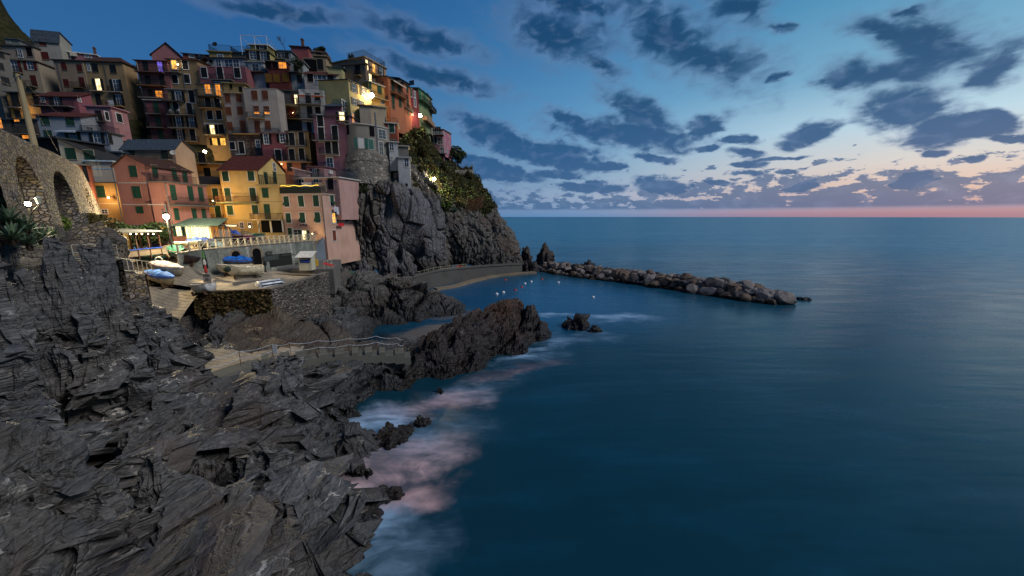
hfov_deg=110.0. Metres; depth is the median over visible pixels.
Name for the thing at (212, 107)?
house
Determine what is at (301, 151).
window
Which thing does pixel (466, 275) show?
walkway
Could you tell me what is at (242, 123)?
window
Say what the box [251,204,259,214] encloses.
window
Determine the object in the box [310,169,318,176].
window
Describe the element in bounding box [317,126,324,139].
window
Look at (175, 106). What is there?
window
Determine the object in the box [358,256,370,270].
boulder
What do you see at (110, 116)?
house
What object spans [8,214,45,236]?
agave
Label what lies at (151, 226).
broadleaf tree
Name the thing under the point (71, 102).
house
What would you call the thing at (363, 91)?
window
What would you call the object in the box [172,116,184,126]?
window
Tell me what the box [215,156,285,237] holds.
house
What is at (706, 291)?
boulder
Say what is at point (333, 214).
window
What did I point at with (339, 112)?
window
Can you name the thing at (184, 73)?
house
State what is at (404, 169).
house
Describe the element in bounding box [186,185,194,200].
window
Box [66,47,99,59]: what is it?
house
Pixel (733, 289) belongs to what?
boulder
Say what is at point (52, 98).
window
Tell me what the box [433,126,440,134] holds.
window
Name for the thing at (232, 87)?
house
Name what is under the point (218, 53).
house
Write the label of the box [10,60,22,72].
window
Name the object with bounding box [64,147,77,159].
window
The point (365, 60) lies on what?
window
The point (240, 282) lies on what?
concrete beam
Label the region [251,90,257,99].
window
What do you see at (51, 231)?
agave
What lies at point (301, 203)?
window
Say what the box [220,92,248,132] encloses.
house
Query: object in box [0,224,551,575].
rocky shore
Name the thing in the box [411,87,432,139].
house
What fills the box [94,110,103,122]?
window
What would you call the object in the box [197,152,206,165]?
window
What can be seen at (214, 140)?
window
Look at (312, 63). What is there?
window
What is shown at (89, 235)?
stone wall
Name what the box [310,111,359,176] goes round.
house
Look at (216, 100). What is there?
window
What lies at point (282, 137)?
window
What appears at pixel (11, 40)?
rooftop hut
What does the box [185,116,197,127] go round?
window
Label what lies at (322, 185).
hanging sheet
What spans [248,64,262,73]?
window
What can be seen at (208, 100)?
window
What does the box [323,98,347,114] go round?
house
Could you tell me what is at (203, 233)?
window
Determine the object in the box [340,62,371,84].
house
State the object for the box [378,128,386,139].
window
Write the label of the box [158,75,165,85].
window
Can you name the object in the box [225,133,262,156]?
house
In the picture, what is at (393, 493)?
sea rock
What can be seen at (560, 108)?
sky
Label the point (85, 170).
window
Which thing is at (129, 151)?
window
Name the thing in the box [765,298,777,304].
boulder
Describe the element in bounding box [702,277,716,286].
boulder
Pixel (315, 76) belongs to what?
window
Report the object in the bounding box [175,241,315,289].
harbour wall
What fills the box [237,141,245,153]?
window
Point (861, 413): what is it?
sea
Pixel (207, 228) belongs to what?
window
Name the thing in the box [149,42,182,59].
house
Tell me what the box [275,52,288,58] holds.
window
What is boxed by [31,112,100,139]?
house
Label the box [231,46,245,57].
house
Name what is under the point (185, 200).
house
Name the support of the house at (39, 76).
on the hill
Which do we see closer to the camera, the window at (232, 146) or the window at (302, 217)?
the window at (302, 217)
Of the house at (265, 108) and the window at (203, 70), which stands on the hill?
the house at (265, 108)
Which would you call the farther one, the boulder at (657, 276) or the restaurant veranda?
the boulder at (657, 276)
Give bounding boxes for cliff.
[341,126,523,272]
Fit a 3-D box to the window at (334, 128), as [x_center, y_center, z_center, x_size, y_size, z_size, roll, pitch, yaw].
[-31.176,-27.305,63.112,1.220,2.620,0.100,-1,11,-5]
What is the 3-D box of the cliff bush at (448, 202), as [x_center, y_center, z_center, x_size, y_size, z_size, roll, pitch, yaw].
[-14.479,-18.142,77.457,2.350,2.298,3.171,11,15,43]
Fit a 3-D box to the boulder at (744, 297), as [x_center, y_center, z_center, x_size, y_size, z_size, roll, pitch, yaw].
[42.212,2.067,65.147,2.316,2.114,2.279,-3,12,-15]
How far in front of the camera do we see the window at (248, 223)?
59.10 m
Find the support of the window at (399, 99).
in the house at (395, 93)
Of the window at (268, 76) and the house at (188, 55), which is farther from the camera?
the house at (188, 55)
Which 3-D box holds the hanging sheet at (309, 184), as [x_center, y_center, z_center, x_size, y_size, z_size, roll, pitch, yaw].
[-32.420,-16.005,56.653,1.800,1.339,0.060,2,11,9]
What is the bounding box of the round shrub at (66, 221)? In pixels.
[61,215,72,230]
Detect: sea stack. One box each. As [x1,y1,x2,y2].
[521,246,532,261]
[522,259,540,271]
[536,242,554,265]
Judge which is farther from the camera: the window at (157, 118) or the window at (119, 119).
the window at (157, 118)
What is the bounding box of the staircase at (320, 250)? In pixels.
[295,238,325,264]
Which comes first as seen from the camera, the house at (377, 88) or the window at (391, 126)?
the window at (391, 126)
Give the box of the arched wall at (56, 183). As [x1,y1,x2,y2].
[0,129,107,245]
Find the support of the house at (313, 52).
on the hill
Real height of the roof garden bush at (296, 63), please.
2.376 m
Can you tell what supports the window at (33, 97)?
in the house at (14, 102)
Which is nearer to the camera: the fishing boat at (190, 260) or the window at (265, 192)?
the fishing boat at (190, 260)
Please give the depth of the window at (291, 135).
64.30 m
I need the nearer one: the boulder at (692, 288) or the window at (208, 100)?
the window at (208, 100)
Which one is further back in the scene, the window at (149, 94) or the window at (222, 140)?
the window at (149, 94)
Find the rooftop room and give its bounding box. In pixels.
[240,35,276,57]
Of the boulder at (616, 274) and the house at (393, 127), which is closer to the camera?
the house at (393, 127)
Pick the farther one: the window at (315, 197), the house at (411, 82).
the house at (411, 82)
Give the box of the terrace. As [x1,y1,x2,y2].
[191,239,318,259]
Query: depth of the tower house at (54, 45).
74.31 m
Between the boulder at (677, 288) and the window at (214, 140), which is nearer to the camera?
the window at (214, 140)
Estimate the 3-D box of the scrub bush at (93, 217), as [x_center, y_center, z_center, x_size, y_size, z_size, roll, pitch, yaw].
[-35.668,-5.537,30.253,3.743,1.647,2.752,4,12,21]
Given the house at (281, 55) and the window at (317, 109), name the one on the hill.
the house at (281, 55)
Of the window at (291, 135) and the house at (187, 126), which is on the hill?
the house at (187, 126)
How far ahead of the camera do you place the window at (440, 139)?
106.48 m
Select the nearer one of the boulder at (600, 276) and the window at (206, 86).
the window at (206, 86)
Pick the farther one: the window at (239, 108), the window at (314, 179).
the window at (239, 108)
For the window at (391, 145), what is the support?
in the house at (393, 149)
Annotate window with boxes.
[0,50,5,58]
[0,63,4,70]
[0,76,10,85]
[0,117,3,128]
[9,92,21,109]
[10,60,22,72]
[14,109,21,117]
[17,49,23,57]
[23,61,36,69]
[25,47,33,56]
[29,75,38,86]
[31,93,38,104]
[39,37,47,46]
[39,116,50,124]
[40,51,49,59]
[43,130,52,136]
[50,97,62,104]
[60,62,67,69]
[63,79,69,86]
[64,117,75,125]
[64,130,81,139]
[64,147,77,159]
[76,64,82,71]
[78,77,85,88]
[81,165,90,181]
[82,149,95,159]
[88,132,104,142]
[91,63,99,72]
[92,78,104,90]
[94,93,101,104]
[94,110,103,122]
[95,186,106,197]
[101,209,108,213]
[103,110,109,121]
[107,133,113,144]
[109,64,117,73]
[109,79,122,91]
[112,94,124,105]
[115,112,123,123]
[127,150,135,155]
[128,165,138,177]
[131,186,142,198]
[135,206,144,213]
[142,61,149,73]
[144,75,151,87]
[147,89,153,96]
[150,164,158,177]
[152,102,159,112]
[154,90,163,97]
[155,116,162,126]
[156,61,162,71]
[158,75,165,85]
[158,130,164,138]
[160,150,168,158]
[168,184,177,200]
[170,59,177,69]
[170,167,177,178]
[171,74,178,83]
[171,91,185,102]
[172,102,179,113]
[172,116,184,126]
[172,208,180,220]
[172,226,185,236]
[174,129,185,139]
[181,60,188,69]
[181,169,188,181]
[183,74,190,83]
[185,102,193,113]
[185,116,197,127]
[185,227,191,237]
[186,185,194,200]
[187,90,195,102]
[189,129,196,140]
[190,208,196,217]
[196,227,201,237]
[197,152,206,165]
[197,187,204,201]
[200,67,207,77]
[200,208,206,217]
[201,227,207,237]
[203,167,211,175]
[204,84,211,93]
[204,98,211,106]
[204,227,210,237]
[206,110,213,119]
[206,124,217,133]
[210,227,215,237]
[211,188,219,200]
[212,138,217,145]
[213,98,220,107]
[214,83,222,98]
[214,205,221,217]
[215,59,221,66]
[215,110,222,119]
[216,66,223,77]
[216,226,220,237]
[217,124,224,133]
[220,138,226,145]
[221,171,229,181]
[223,187,232,201]
[224,59,232,66]
[224,93,230,102]
[225,107,231,115]
[226,122,233,130]
[226,205,234,215]
[229,141,235,149]
[232,59,239,66]
[233,67,241,78]
[235,94,242,102]
[236,106,243,114]
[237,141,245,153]
[239,120,246,132]
[239,222,244,228]
[245,51,259,59]
[247,171,255,181]
[247,222,252,228]
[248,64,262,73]
[248,187,256,201]
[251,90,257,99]
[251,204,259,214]
[253,106,259,111]
[254,120,260,132]
[255,139,260,147]
[256,51,269,59]
[257,45,265,49]
[260,133,271,144]
[260,220,271,232]
[261,90,268,99]
[261,188,268,197]
[263,106,269,111]
[263,204,270,218]
[264,120,271,129]
[265,61,271,68]
[265,73,272,82]
[269,220,282,232]
[272,62,278,68]
[272,162,276,171]
[273,73,280,82]
[274,149,282,160]
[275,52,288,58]
[276,134,288,142]
[278,62,286,68]
[282,73,288,81]
[282,196,289,206]
[285,212,291,223]
[286,163,292,171]
[287,227,292,238]
[288,108,295,116]
[288,132,295,147]
[288,148,295,159]
[292,94,299,105]
[293,229,301,235]
[296,74,302,82]
[297,132,305,145]
[297,195,304,206]
[298,148,305,160]
[298,212,305,223]
[299,230,309,239]
[299,258,309,262]
[301,163,306,169]
[303,59,317,71]
[305,93,311,105]
[306,106,312,118]
[306,122,311,131]
[307,74,313,81]
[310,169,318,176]
[312,194,319,206]
[313,74,317,84]
[313,178,318,186]
[314,93,320,100]
[314,106,320,113]
[314,212,320,222]
[316,114,324,126]
[317,59,323,69]
[317,74,326,82]
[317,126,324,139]
[324,142,331,155]
[325,157,333,166]
[327,178,333,189]
[329,195,335,205]
[331,125,338,140]
[331,142,339,155]
[331,212,336,223]
[332,229,336,241]
[335,111,347,122]
[341,98,346,111]
[350,82,357,93]
[351,97,357,105]
[354,65,360,77]
[354,138,368,148]
[360,86,366,96]
[364,59,369,70]
[367,72,373,81]
[368,139,373,149]
[369,126,374,135]
[377,83,381,94]
[378,65,383,75]
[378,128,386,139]
[378,141,383,154]
[388,123,394,132]
[389,143,393,150]
[391,93,394,105]
[398,97,401,107]
[404,158,408,166]
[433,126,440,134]
[437,137,442,144]
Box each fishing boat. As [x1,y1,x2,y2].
[166,245,187,260]
[183,255,200,265]
[222,255,254,264]
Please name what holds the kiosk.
on the platform
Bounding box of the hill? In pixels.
[0,0,461,169]
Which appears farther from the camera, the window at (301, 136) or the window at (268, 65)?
the window at (268, 65)
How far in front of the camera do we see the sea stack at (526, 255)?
105.31 m
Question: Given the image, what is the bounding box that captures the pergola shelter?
[114,228,162,259]
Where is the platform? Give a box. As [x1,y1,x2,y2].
[277,259,341,293]
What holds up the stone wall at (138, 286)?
on the rocky shore
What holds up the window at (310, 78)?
in the house at (311, 78)
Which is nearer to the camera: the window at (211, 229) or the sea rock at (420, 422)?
the sea rock at (420, 422)
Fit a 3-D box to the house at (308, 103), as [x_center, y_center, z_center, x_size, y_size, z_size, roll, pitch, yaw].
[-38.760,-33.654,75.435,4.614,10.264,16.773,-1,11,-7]
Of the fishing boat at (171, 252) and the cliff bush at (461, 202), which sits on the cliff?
the cliff bush at (461, 202)
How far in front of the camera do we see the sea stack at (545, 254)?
108.69 m
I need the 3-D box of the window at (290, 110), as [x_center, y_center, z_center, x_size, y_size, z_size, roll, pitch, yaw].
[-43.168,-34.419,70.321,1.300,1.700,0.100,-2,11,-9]
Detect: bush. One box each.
[86,212,119,227]
[291,57,303,69]
[359,183,369,192]
[439,199,452,208]
[454,197,466,207]
[463,193,484,216]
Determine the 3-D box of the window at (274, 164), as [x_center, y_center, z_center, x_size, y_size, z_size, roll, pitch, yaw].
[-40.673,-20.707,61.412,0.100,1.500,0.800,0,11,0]
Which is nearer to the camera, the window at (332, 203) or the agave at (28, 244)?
the agave at (28, 244)
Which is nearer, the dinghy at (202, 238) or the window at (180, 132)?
the dinghy at (202, 238)
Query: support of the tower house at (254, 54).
on the hill
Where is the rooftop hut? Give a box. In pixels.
[2,37,33,45]
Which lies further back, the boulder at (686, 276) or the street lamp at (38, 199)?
the boulder at (686, 276)
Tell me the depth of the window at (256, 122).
65.57 m
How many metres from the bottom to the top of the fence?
1.422 m
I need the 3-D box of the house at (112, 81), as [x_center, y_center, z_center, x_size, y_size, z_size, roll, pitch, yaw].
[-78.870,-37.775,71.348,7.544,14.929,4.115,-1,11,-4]
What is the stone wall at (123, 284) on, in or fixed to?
on the rocky shore
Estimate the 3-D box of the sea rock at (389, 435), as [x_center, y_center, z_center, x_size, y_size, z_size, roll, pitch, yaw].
[-8.469,10.436,24.721,2.363,2.110,2.602,-11,16,-44]
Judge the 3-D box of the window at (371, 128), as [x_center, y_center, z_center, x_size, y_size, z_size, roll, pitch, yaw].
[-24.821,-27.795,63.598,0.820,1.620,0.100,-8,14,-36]
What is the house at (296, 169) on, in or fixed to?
on the hill
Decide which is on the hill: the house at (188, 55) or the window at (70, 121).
the house at (188, 55)
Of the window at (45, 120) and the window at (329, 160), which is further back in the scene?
the window at (329, 160)
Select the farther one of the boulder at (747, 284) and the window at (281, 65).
the window at (281, 65)
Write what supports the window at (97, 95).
in the house at (112, 81)
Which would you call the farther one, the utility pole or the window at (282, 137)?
the window at (282, 137)
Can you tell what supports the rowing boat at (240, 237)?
on the terrace
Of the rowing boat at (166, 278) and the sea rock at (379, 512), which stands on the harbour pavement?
the rowing boat at (166, 278)
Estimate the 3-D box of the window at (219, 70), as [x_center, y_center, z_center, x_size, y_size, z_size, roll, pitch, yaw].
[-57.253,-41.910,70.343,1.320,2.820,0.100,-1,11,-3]
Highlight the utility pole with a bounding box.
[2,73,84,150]
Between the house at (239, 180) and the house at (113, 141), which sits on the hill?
the house at (113, 141)
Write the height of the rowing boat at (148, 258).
1.448 m
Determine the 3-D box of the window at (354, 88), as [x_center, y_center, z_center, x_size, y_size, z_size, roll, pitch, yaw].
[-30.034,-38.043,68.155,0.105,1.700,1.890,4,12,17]
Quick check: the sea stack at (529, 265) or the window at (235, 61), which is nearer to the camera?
the window at (235, 61)
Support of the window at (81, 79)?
in the house at (71, 75)
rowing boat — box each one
[135,254,167,264]
[143,269,175,287]
[148,260,183,276]
[189,281,216,295]
[216,264,252,275]
[231,229,241,234]
[231,234,252,242]
[239,230,251,234]
[247,233,265,240]
[255,278,283,287]
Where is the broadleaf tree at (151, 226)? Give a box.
[110,221,171,246]
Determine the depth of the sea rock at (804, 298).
65.48 m
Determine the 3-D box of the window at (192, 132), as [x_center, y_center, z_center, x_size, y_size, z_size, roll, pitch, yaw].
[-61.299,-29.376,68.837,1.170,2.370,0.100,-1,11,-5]
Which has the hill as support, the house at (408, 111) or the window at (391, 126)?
the house at (408, 111)
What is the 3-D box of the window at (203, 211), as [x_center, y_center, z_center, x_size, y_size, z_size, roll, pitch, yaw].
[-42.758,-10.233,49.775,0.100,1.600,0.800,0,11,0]
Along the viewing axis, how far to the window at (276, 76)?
72.27 m
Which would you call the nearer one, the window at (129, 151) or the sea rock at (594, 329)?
the sea rock at (594, 329)
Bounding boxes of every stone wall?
[36,259,131,305]
[68,221,105,247]
[125,273,152,308]
[455,170,472,174]
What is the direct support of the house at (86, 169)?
on the rocky shore
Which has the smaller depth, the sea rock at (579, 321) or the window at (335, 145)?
the sea rock at (579, 321)
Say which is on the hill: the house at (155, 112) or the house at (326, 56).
the house at (155, 112)
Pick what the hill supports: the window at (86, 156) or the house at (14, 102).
the house at (14, 102)
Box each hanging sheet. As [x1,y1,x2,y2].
[301,182,311,186]
[315,182,326,191]
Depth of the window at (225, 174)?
57.55 m
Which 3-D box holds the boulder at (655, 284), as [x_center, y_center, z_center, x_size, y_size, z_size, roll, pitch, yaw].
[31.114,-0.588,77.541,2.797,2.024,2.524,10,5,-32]
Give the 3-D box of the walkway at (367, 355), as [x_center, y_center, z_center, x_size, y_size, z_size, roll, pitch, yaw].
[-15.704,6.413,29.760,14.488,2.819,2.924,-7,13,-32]
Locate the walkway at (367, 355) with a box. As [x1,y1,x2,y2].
[212,346,410,377]
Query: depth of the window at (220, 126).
67.97 m
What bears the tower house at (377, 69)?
on the hill
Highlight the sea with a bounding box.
[338,217,1023,575]
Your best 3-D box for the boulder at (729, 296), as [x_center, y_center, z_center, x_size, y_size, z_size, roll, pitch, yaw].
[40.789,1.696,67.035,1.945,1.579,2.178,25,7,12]
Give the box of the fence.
[176,234,314,252]
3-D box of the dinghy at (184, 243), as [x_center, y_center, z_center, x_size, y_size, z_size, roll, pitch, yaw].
[-38.124,-5.197,42.267,2.450,0.833,1.263,-8,14,-33]
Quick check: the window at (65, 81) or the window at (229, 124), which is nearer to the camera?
the window at (229, 124)
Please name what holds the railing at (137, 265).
on the stone wall at (138, 286)
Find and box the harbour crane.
[133,204,237,244]
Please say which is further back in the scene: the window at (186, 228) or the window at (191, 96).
the window at (191, 96)
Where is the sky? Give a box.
[1,0,1023,216]
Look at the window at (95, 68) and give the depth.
69.13 m
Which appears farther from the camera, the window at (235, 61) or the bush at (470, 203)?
the bush at (470, 203)
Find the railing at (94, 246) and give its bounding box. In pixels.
[71,245,119,259]
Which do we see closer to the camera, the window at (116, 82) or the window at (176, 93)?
the window at (176, 93)
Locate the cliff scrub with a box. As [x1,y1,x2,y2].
[389,126,497,215]
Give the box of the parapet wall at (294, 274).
[277,273,314,275]
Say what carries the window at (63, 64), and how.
in the house at (71, 75)
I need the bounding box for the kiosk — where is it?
[295,251,316,270]
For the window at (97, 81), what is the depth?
69.64 m
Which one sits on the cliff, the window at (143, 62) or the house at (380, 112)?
the house at (380, 112)
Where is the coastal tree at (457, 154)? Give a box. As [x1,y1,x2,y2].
[448,145,466,164]
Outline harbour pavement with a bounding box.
[128,244,306,371]
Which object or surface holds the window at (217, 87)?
in the house at (212, 107)
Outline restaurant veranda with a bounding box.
[171,218,236,247]
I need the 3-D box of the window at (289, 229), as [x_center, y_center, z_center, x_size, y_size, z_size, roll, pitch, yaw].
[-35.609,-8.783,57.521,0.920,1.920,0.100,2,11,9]
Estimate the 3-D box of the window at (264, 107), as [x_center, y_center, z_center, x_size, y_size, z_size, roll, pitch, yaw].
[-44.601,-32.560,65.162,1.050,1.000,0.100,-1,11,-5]
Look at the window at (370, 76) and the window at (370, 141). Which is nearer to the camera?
the window at (370, 141)
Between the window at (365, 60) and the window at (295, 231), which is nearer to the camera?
the window at (295, 231)
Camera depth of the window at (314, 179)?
58.46 m
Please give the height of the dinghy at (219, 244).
0.677 m
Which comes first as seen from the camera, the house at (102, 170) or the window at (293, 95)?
the house at (102, 170)
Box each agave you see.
[0,196,25,210]
[0,205,41,225]
[0,220,34,245]
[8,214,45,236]
[11,231,42,250]
[32,222,66,244]
[44,225,65,237]
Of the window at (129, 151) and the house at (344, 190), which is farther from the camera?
the house at (344, 190)
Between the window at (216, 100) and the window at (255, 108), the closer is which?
the window at (255, 108)
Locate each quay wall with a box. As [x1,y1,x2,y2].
[193,295,212,319]
[208,287,274,317]
[265,272,331,319]
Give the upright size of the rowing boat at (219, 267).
1.348 m
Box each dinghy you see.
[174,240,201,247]
[186,237,213,245]
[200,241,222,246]
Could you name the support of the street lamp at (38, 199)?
attached to the arched wall at (56, 183)
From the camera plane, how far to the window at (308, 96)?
67.45 m
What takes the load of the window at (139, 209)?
in the house at (131, 175)
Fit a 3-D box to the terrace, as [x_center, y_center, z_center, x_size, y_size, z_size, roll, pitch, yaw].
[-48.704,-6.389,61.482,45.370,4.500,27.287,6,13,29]
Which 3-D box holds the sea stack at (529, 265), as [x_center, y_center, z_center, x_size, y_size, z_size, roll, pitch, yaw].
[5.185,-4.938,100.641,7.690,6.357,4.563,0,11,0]
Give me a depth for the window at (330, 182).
58.05 m
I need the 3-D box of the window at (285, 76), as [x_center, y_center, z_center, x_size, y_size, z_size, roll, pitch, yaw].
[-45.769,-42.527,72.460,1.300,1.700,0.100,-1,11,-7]
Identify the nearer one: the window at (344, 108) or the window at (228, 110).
the window at (228, 110)
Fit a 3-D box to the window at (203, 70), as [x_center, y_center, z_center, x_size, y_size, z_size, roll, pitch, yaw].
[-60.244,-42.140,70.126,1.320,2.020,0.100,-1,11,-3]
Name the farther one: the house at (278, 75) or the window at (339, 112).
the house at (278, 75)
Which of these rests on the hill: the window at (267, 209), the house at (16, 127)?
the house at (16, 127)
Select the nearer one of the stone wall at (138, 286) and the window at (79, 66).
the stone wall at (138, 286)
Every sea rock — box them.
[373,508,383,517]
[374,421,411,449]
[379,484,404,504]
[398,423,414,433]
[413,414,431,427]
[561,313,589,330]
[581,259,595,265]
[588,325,602,332]
[796,297,811,300]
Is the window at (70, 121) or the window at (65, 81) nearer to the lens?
the window at (70, 121)
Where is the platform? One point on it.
(334, 271)
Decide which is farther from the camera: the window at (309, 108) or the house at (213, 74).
the house at (213, 74)
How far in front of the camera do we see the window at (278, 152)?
64.64 m
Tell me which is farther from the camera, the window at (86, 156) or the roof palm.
the roof palm
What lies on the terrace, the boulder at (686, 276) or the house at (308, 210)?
the house at (308, 210)
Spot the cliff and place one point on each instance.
(424, 229)
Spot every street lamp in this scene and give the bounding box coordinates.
[24,196,41,227]
[163,212,172,247]
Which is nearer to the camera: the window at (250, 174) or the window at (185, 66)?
the window at (250, 174)
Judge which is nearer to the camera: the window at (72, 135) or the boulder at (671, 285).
the window at (72, 135)
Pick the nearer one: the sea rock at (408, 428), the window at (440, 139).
the sea rock at (408, 428)
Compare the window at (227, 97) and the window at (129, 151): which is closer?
the window at (129, 151)
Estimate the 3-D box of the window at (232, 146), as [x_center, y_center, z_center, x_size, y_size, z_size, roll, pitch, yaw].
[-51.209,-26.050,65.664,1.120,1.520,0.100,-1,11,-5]
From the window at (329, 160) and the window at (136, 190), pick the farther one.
the window at (329, 160)
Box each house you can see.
[0,40,42,62]
[0,50,17,118]
[0,117,40,141]
[2,91,41,118]
[10,59,59,92]
[28,92,92,112]
[30,29,72,66]
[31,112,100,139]
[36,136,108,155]
[50,59,89,92]
[52,136,119,163]
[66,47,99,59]
[75,125,125,150]
[77,164,98,204]
[80,57,144,120]
[81,101,131,140]
[82,160,115,181]
[93,182,124,224]
[107,151,129,156]
[110,154,193,245]
[118,139,198,183]
[132,59,172,122]
[142,99,174,138]
[145,173,215,247]
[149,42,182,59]
[161,88,206,145]
[162,58,211,88]
[180,52,208,58]
[193,83,230,160]
[194,56,246,66]
[195,152,221,183]
[197,66,254,87]
[201,184,226,223]
[206,42,235,56]
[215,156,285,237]
[220,82,251,91]
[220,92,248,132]
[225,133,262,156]
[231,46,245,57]
[231,87,287,134]
[240,61,269,87]
[244,45,276,61]
[249,175,301,238]
[257,132,288,160]
[264,60,291,89]
[273,50,297,60]
[278,89,303,130]
[278,161,317,184]
[279,185,360,263]
[284,131,317,163]
[285,59,309,93]
[288,38,312,60]
[291,167,310,176]
[294,170,360,219]
[296,89,325,133]
[303,58,331,71]
[303,71,338,94]
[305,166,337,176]
[309,50,330,57]
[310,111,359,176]
[312,51,331,64]
[317,79,371,120]
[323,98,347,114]
[326,66,345,78]
[330,50,387,82]
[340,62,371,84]
[344,112,389,154]
[357,104,372,123]
[358,78,387,105]
[371,105,386,126]
[375,76,408,135]
[383,117,399,140]
[387,141,398,171]
[390,76,413,85]
[396,156,411,188]
[398,140,409,156]
[399,82,414,137]
[410,88,419,128]
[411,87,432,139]
[422,93,436,137]
[433,126,450,161]
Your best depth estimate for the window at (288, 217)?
57.05 m
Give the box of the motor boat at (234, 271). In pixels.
[222,262,266,279]
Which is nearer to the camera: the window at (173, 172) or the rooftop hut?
the window at (173, 172)
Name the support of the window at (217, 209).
in the house at (213, 192)
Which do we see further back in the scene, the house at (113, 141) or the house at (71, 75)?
the house at (71, 75)
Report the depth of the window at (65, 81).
72.40 m
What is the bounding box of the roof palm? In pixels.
[312,45,325,50]
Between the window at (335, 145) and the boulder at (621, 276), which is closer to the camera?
the window at (335, 145)
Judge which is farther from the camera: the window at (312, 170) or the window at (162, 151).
the window at (312, 170)
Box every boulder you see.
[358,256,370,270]
[377,250,399,275]
[397,249,417,280]
[551,262,558,267]
[570,271,577,276]
[591,269,598,275]
[596,273,606,279]
[604,270,612,276]
[613,270,620,278]
[619,269,628,279]
[628,274,640,283]
[635,269,646,273]
[644,274,656,282]
[649,280,661,287]
[654,274,664,280]
[659,279,668,286]
[664,277,671,283]
[668,283,677,289]
[673,286,682,290]
[674,280,687,286]
[680,273,692,279]
[686,284,699,293]
[689,278,698,284]
[698,287,715,295]
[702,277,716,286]
[708,280,724,288]
[715,288,725,296]
[719,291,731,297]
[724,283,739,288]
[725,294,733,298]
[728,286,742,292]
[732,291,746,299]
[736,280,754,289]
[739,293,751,301]
[754,287,765,296]
[754,297,765,303]
[756,289,773,298]
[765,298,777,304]
[769,291,774,298]
[774,297,784,304]
[775,290,796,304]
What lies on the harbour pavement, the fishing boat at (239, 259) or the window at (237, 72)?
the fishing boat at (239, 259)
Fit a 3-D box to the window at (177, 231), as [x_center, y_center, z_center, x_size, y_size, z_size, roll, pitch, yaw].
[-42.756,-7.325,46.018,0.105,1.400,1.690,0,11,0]
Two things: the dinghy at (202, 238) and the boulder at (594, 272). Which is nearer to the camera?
the dinghy at (202, 238)
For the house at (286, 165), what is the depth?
64.16 m
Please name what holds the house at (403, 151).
on the cliff
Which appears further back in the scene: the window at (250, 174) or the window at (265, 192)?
the window at (250, 174)
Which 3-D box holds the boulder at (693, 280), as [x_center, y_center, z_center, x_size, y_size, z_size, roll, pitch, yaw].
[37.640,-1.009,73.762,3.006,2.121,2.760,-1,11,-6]
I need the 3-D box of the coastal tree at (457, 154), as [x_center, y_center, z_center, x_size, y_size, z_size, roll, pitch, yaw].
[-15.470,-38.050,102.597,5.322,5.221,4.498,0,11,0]
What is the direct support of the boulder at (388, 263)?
on the rocky shore
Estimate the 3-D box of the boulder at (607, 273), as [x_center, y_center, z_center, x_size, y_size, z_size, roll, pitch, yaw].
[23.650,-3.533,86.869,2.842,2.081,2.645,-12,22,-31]
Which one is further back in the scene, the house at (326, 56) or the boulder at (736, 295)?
the house at (326, 56)
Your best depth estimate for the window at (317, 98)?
67.63 m
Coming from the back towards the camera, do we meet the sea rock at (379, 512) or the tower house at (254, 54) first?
the tower house at (254, 54)
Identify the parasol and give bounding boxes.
[202,247,208,268]
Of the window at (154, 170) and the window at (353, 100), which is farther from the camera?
the window at (353, 100)
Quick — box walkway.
[398,263,536,290]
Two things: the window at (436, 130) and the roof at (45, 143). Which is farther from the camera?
the window at (436, 130)
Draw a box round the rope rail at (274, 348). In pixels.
[204,336,404,368]
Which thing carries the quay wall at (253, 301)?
on the harbour pavement
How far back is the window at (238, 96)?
65.29 m
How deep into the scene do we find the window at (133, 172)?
45.43 m
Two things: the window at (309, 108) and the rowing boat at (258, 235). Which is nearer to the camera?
the rowing boat at (258, 235)
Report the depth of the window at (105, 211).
47.79 m
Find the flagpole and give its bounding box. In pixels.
[202,249,211,296]
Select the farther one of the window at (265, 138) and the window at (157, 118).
the window at (157, 118)
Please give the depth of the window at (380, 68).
78.75 m
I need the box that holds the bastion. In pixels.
[345,152,390,185]
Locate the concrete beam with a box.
[232,279,263,285]
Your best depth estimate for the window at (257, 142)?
65.97 m
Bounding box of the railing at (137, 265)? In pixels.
[116,257,152,273]
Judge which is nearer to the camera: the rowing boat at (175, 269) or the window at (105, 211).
the rowing boat at (175, 269)
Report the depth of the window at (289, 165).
64.08 m
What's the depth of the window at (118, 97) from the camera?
70.41 m
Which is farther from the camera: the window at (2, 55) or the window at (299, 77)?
the window at (299, 77)
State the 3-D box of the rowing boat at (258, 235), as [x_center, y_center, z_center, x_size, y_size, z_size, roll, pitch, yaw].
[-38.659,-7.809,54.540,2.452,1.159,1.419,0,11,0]
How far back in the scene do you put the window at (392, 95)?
78.86 m
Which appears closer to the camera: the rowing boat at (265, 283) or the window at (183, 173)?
the rowing boat at (265, 283)
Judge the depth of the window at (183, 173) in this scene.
50.23 m
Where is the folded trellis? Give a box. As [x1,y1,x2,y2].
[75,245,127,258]
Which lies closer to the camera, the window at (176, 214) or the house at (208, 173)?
the window at (176, 214)
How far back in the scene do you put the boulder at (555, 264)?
97.49 m
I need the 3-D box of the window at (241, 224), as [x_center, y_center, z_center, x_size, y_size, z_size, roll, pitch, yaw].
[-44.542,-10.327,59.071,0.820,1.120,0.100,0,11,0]
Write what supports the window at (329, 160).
in the house at (331, 139)

